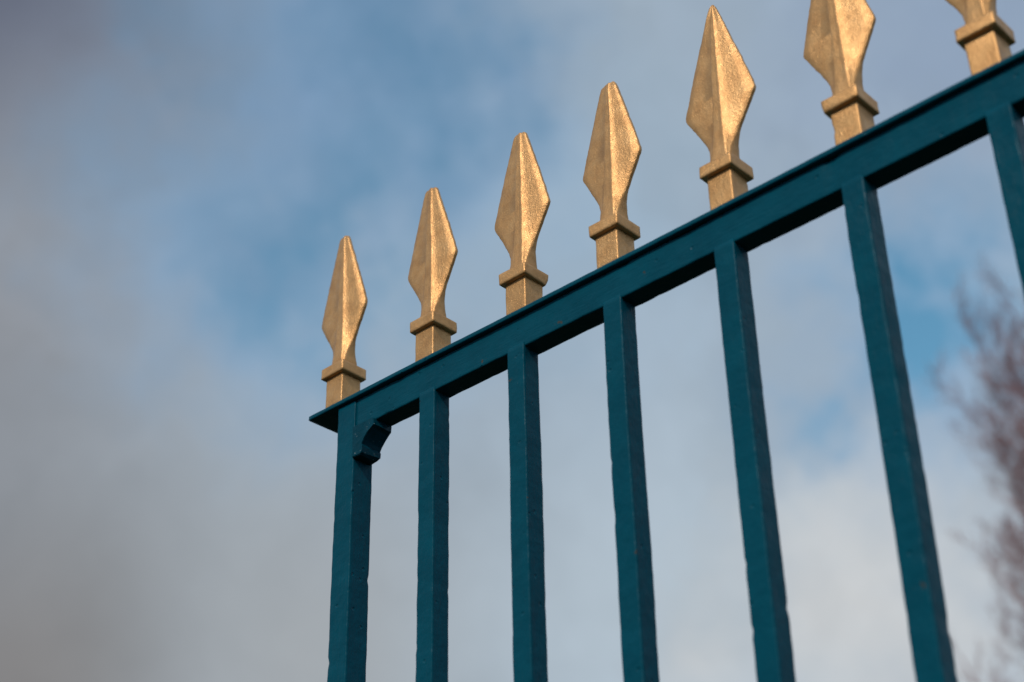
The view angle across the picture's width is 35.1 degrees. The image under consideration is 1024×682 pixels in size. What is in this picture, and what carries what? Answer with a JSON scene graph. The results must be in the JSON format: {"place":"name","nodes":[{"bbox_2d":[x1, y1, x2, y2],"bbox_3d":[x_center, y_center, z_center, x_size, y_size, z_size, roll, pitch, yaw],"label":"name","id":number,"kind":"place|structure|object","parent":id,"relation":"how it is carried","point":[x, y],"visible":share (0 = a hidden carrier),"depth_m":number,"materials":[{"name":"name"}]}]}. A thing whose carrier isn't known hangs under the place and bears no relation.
{"place":"outdoors","nodes":[
{"label":"outdoors","id":0,"kind":"place"},
{"bbox_2d":[0,0,1023,681],"label":"sky","id":1,"kind":"structure","parent":0,"point":[182,182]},
{"label":"ground","id":2,"kind":"structure","parent":0,"visible":0},
{"bbox_2d":[309,0,1023,681],"bbox_3d":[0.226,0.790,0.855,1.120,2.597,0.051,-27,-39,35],"label":"fence","id":3,"kind":"object","parent":2,"relation":"on","point":[859,164],"visible":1,"depth_m":1.41,"materials":[{"name":"teal metal"}]},
{"bbox_2d":[923,249,1023,681],"bbox_3d":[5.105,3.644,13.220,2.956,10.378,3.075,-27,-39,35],"label":"tree","id":4,"kind":"object","parent":2,"relation":"on","point":[1011,446],"visible":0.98,"depth_m":15.14,"materials":[{"name":"brown plant"}]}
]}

